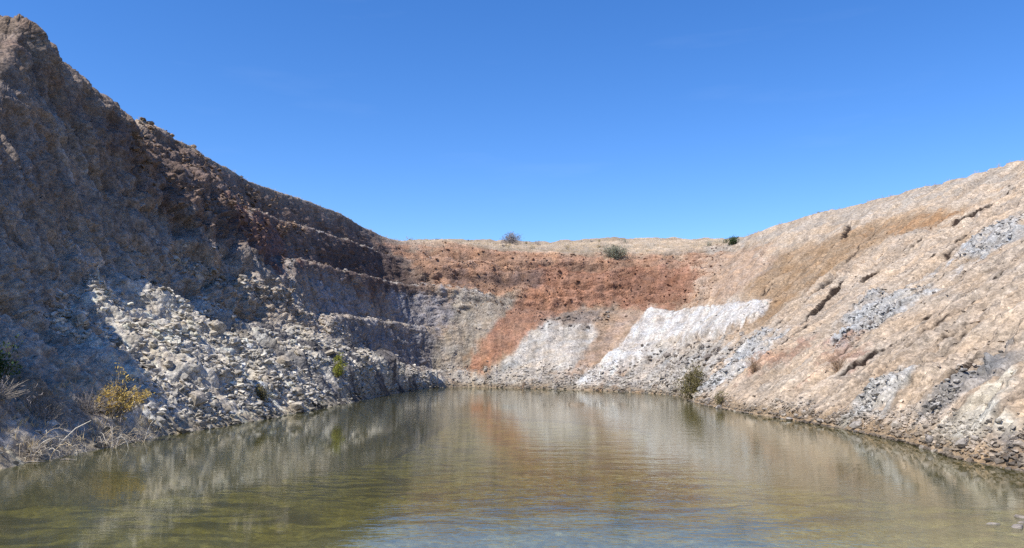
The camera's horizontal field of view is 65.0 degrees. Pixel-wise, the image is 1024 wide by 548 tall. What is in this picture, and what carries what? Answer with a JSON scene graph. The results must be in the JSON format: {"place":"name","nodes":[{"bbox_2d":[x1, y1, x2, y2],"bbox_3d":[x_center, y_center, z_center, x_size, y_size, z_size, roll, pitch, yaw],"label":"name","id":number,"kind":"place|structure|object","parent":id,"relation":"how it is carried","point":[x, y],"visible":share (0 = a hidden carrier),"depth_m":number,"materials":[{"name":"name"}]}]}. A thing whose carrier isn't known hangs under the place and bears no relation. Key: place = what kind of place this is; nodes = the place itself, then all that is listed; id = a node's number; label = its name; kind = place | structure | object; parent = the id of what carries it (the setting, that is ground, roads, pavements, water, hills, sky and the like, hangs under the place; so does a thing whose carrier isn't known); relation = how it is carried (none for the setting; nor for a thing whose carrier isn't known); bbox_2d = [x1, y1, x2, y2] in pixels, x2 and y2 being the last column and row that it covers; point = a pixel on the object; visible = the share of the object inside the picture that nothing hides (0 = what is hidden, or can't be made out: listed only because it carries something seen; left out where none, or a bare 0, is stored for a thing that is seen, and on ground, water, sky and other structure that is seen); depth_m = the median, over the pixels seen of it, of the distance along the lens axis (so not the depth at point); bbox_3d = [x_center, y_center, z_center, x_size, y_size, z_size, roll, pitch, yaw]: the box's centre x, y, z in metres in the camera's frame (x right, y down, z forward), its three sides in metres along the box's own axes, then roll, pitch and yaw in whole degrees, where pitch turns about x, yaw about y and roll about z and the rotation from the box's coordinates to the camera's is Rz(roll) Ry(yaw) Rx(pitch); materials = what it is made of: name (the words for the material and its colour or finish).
{"place":"outdoors","nodes":[
{"label":"outdoors","id":0,"kind":"place"},
{"bbox_2d":[0,14,452,468],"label":"cliff terrain","id":1,"kind":"structure","parent":0,"point":[78,191],"depth_m":54.35,"materials":[{"name":"grey stone"}]},
{"bbox_2d":[0,334,23,385],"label":"green bush","id":2,"kind":"object","parent":1,"relation":"on","point":[4,365],"visible":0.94,"depth_m":26.61,"materials":[{"name":"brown plant"}]},
{"bbox_2d":[0,375,41,406],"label":"thicket","id":3,"kind":"object","parent":1,"relation":"on","point":[2,391],"visible":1,"depth_m":25.33,"materials":[{"name":"grey plant"}]},
{"bbox_2d":[19,420,77,461],"bbox_3d":[-15.118,5.288,25.024,3.331,1.652,1.945,0,-6,0],"label":"dead brush","id":4,"kind":"object","parent":1,"relation":"on","point":[39,451],"visible":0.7,"depth_m":24.88,"materials":[{"name":"grey plant"}]},
{"bbox_2d":[22,383,78,426],"bbox_3d":[-16.442,4.679,27.695,2.504,1.828,2.002,0,-6,0],"label":"thicket","id":5,"kind":"object","parent":1,"relation":"on","point":[47,416],"visible":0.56,"depth_m":27.81,"materials":[{"name":"grey plant"}]},
{"bbox_2d":[41,420,91,455],"bbox_3d":[-15.130,5.510,26.469,2.408,1.306,1.727,2,-7,-17],"label":"dead brush","id":6,"kind":"object","parent":1,"relation":"on","point":[70,448],"visible":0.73,"depth_m":26.48,"materials":[{"name":"grey plant"}]},
{"bbox_2d":[71,310,88,324],"bbox_3d":[-20.435,2.129,38.053,0.736,0.625,1.001,39,-12,-37],"label":"boulder","id":7,"kind":"object","parent":1,"relation":"on","point":[78,316],"visible":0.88,"depth_m":37.73,"materials":[{"name":"grey stone"}]},
{"bbox_2d":[70,387,117,416],"bbox_3d":[-15.774,4.824,30.032,1.848,1.391,1.913,-5,-8,38],"label":"thicket","id":8,"kind":"object","parent":1,"relation":"on","point":[86,408],"visible":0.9,"depth_m":30.00,"materials":[{"name":"grey plant"}]},
{"bbox_2d":[85,325,102,334],"bbox_3d":[-19.957,2.758,38.313,0.630,0.541,1.004,11,-20,25],"label":"boulder","id":9,"kind":"object","parent":1,"relation":"on","point":[96,330],"visible":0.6,"depth_m":38.13,"materials":[{"name":"grey stone"}]},
{"bbox_2d":[104,343,115,347],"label":"boulder","id":10,"kind":"object","parent":1,"relation":"on","point":[111,345],"visible":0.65,"depth_m":36.69,"materials":[{"name":"grey stone"}]},
{"bbox_2d":[93,422,141,448],"bbox_3d":[-14.441,5.922,28.833,2.190,1.195,1.896,0,-6,0],"label":"dead brush","id":11,"kind":"object","parent":1,"relation":"on","point":[111,438],"visible":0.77,"depth_m":28.85,"materials":[{"name":"grey plant"}]},
{"bbox_2d":[91,363,155,421],"bbox_3d":[-15.223,4.618,31.360,2.298,2.314,1.539,4,-8,-33],"label":"yellow bush","id":12,"kind":"object","parent":1,"relation":"on","point":[116,410],"visible":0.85,"depth_m":31.10,"materials":[{"name":"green plant"}]},
{"bbox_2d":[131,274,141,278],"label":"boulder","id":13,"kind":"object","parent":1,"relation":"on","point":[134,276],"visible":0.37,"depth_m":51.03,"materials":[{"name":"grey stone"}]},
{"bbox_2d":[115,419,166,442],"bbox_3d":[-14.555,6.077,31.053,1.991,1.385,1.646,0,-6,0],"label":"dead brush","id":14,"kind":"object","parent":1,"relation":"on","point":[135,436],"visible":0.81,"depth_m":31.16,"materials":[{"name":"grey plant"}]},
{"bbox_2d":[163,359,172,366],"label":"boulder","id":15,"kind":"object","parent":1,"relation":"on","point":[168,361],"visible":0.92,"depth_m":41.46,"materials":[{"name":"grey stone"}]},
{"bbox_2d":[167,322,182,329],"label":"boulder","id":16,"kind":"object","parent":1,"relation":"on","point":[178,326],"visible":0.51,"depth_m":45.15,"materials":[{"name":"grey stone"}]},
{"bbox_2d":[173,255,180,261],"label":"boulder","id":17,"kind":"object","parent":1,"relation":"on","point":[177,258],"visible":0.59,"depth_m":60.96,"materials":[{"name":"grey stone"}]},
{"bbox_2d":[181,258,187,263],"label":"boulder","id":18,"kind":"object","parent":1,"relation":"on","point":[185,261],"visible":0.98,"depth_m":62.09,"materials":[{"name":"grey stone"}]},
{"bbox_2d":[186,391,207,405],"bbox_3d":[-15.148,5.986,38.402,1.089,0.825,0.911,11,-1,41],"label":"boulder","id":19,"kind":"object","parent":1,"relation":"on","point":[199,398],"visible":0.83,"depth_m":38.06,"materials":[{"name":"beige stone"}]},
{"bbox_2d":[194,274,204,279],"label":"boulder","id":20,"kind":"object","parent":1,"relation":"on","point":[198,276],"visible":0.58,"depth_m":62.77,"materials":[{"name":"grey stone"}]},
{"bbox_2d":[211,320,226,332],"bbox_3d":[-18.475,3.334,50.480,0.708,0.790,1.060,-3,-32,24],"label":"boulder","id":21,"kind":"object","parent":1,"relation":"on","point":[219,326],"visible":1,"depth_m":50.27,"materials":[{"name":"grey stone"}]},
{"bbox_2d":[219,273,225,279],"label":"boulder","id":22,"kind":"object","parent":1,"relation":"on","point":[222,276],"visible":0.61,"depth_m":67.32,"materials":[{"name":"grey stone"}]},
{"bbox_2d":[220,403,232,412],"bbox_3d":[-14.536,6.825,40.759,0.806,0.460,0.560,8,-8,19],"label":"boulder","id":23,"kind":"object","parent":1,"relation":"on","point":[227,408],"visible":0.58,"depth_m":40.62,"materials":[{"name":"grey stone"}]},
{"bbox_2d":[254,377,272,402],"bbox_3d":[-14.432,6.696,46.143,1.066,1.572,1.144,-5,-8,35],"label":"green shrub","id":24,"kind":"object","parent":1,"relation":"on","point":[260,390],"visible":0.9,"depth_m":46.05,"materials":[{"name":"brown plant"}]},
{"bbox_2d":[276,355,291,366],"bbox_3d":[-16.138,6.181,56.905,1.227,0.840,0.610,-4,-8,33],"label":"boulder","id":25,"kind":"object","parent":1,"relation":"on","point":[286,361],"visible":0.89,"depth_m":56.63,"materials":[{"name":"grey stone"}]},
{"bbox_2d":[290,402,304,409],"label":"boulder","id":26,"kind":"object","parent":1,"relation":"on","point":[298,405],"visible":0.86,"depth_m":49.24,"materials":[{"name":"white stone"}]},
{"bbox_2d":[292,387,304,396],"bbox_3d":[-13.649,7.480,50.788,1.086,0.658,0.606,0,-8,19],"label":"boulder","id":27,"kind":"object","parent":1,"relation":"on","point":[299,392],"visible":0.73,"depth_m":50.54,"materials":[{"name":"grey stone"}]},
{"bbox_2d":[294,349,305,356],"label":"boulder","id":28,"kind":"object","parent":1,"relation":"on","point":[298,352],"visible":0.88,"depth_m":60.63,"materials":[{"name":"grey stone"}]},
{"bbox_2d":[311,352,318,358],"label":"boulder","id":29,"kind":"object","parent":1,"relation":"on","point":[314,354],"visible":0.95,"depth_m":61.71,"materials":[{"name":"grey stone"}]},
{"bbox_2d":[325,349,334,355],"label":"boulder","id":30,"kind":"object","parent":1,"relation":"on","point":[330,351],"visible":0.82,"depth_m":66.36,"materials":[{"name":"grey stone"}]},
{"bbox_2d":[361,353,366,360],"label":"boulder","id":31,"kind":"object","parent":1,"relation":"on","point":[364,355],"visible":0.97,"depth_m":73.29,"materials":[{"name":"grey stone"}]},
{"bbox_2d":[0,387,1023,547],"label":"water","id":32,"kind":"structure","parent":0,"point":[465,467],"depth_m":20.06,"materials":[{"name":"liquid"}]},
{"bbox_2d":[1011,524,1022,528],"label":"boulder","id":33,"kind":"object","parent":32,"relation":"in","point":[1018,526],"visible":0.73,"depth_m":14.77,"materials":[{"name":"white stone"}]},
{"bbox_2d":[0,0,1023,242],"label":"sky","id":34,"kind":"structure","parent":0,"point":[550,121],"materials":[{"name":"blue"}]},
{"bbox_2d":[135,119,986,254],"bbox_3d":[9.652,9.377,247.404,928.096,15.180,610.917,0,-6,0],"label":"ground","id":35,"kind":"structure","parent":0,"point":[581,245],"depth_m":147.62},
{"bbox_2d":[0,116,1022,450],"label":"dry grass","id":36,"kind":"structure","parent":35,"relation":"on","point":[330,208],"depth_m":30.57,"materials":[{"name":"plant"}]},
{"bbox_2d":[501,231,521,244],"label":"grey bush","id":37,"kind":"object","parent":35,"relation":"on","point":[513,239],"visible":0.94,"depth_m":150.94,"materials":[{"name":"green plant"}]},
{"bbox_2d":[409,239,737,393],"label":"quarry wall","id":38,"kind":"structure","parent":0,"point":[514,340],"depth_m":118.05,"materials":[{"name":"beige stone"}]},
{"bbox_2d":[598,243,628,258],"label":"sage bush","id":39,"kind":"object","parent":38,"relation":"on","point":[614,252],"visible":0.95,"depth_m":131.85,"materials":[{"name":"green plant"}]},
{"bbox_2d":[722,236,738,244],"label":"green bush","id":40,"kind":"object","parent":38,"relation":"on","point":[733,241],"visible":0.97,"depth_m":128.75,"materials":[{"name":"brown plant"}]},
{"bbox_2d":[656,160,1023,469],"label":"slope terrain","id":41,"kind":"structure","parent":0,"point":[932,318],"depth_m":56.88,"materials":[{"name":"beige stone"}]},
{"bbox_2d":[0,117,1023,471],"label":"rubble","id":42,"kind":"object","parent":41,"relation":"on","point":[230,363],"visible":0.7,"depth_m":49.87,"materials":[{"name":"grey stone"}]},
{"bbox_2d":[332,352,346,377],"bbox_3d":[-13.478,7.209,62.946,1.236,2.250,1.327,2,-7,-19],"label":"green shrub","id":43,"kind":"object","parent":42,"relation":"on","point":[338,368],"visible":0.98,"depth_m":62.94,"materials":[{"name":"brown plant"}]},
{"bbox_2d":[657,373,666,377],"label":"boulder","id":44,"kind":"object","parent":41,"relation":"on","point":[662,375],"visible":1,"depth_m":82.73,"materials":[{"name":"white stone"}]},
{"bbox_2d":[670,360,706,399],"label":"olive shrub","id":45,"kind":"object","parent":41,"relation":"on","point":[694,384],"visible":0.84,"depth_m":65.42,"materials":[{"name":"green plant"}]},
{"bbox_2d":[703,354,711,359],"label":"boulder","id":46,"kind":"object","parent":41,"relation":"on","point":[707,356],"visible":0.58,"depth_m":76.65,"materials":[{"name":"grey stone"}]},
{"bbox_2d":[714,390,729,404],"bbox_3d":[14.291,8.475,54.779,1.242,1.242,0.943,0,-6,0],"label":"water edge shrub","id":47,"kind":"object","parent":41,"relation":"on","point":[720,399],"visible":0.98,"depth_m":54.79,"materials":[{"name":"green plant"}]},
{"bbox_2d":[744,357,762,374],"bbox_3d":[17.219,6.524,57.391,1.157,1.642,1.350,-4,-7,31],"label":"twig shrub","id":48,"kind":"object","parent":41,"relation":"on","point":[753,366],"visible":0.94,"depth_m":57.30,"materials":[{"name":"brown plant"}]},
{"bbox_2d":[822,353,847,372],"bbox_3d":[18.820,5.151,46.046,2.139,1.478,1.598,0,-6,0],"label":"twig shrub","id":49,"kind":"object","parent":41,"relation":"on","point":[837,368],"visible":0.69,"depth_m":45.99,"materials":[{"name":"beige plant"}]},
{"bbox_2d":[849,420,861,428],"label":"boulder","id":50,"kind":"object","parent":41,"relation":"on","point":[855,424],"visible":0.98,"depth_m":35.71,"materials":[{"name":"white stone"}]},
{"bbox_2d":[890,421,898,426],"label":"boulder","id":51,"kind":"object","parent":41,"relation":"on","point":[894,423],"visible":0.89,"depth_m":32.78,"materials":[{"name":"white stone"}]},
{"bbox_2d":[925,435,932,442],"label":"boulder","id":52,"kind":"object","parent":41,"relation":"on","point":[928,438],"visible":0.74,"depth_m":28.79,"materials":[{"name":"white stone"}]},
{"bbox_2d":[927,394,934,401],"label":"boulder","id":53,"kind":"object","parent":41,"relation":"on","point":[930,397],"visible":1,"depth_m":31.34,"materials":[{"name":"white stone"}]},
{"bbox_2d":[955,438,968,447],"bbox_3d":[14.520,5.457,25.921,0.502,0.269,0.342,-21,-27,-7],"label":"boulder","id":54,"kind":"object","parent":41,"relation":"on","point":[962,442],"visible":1,"depth_m":25.83,"materials":[{"name":"white stone"}]},
{"bbox_2d":[970,435,978,439],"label":"boulder","id":55,"kind":"object","parent":41,"relation":"on","point":[974,437],"visible":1,"depth_m":25.73,"materials":[{"name":"white stone"}]}
]}

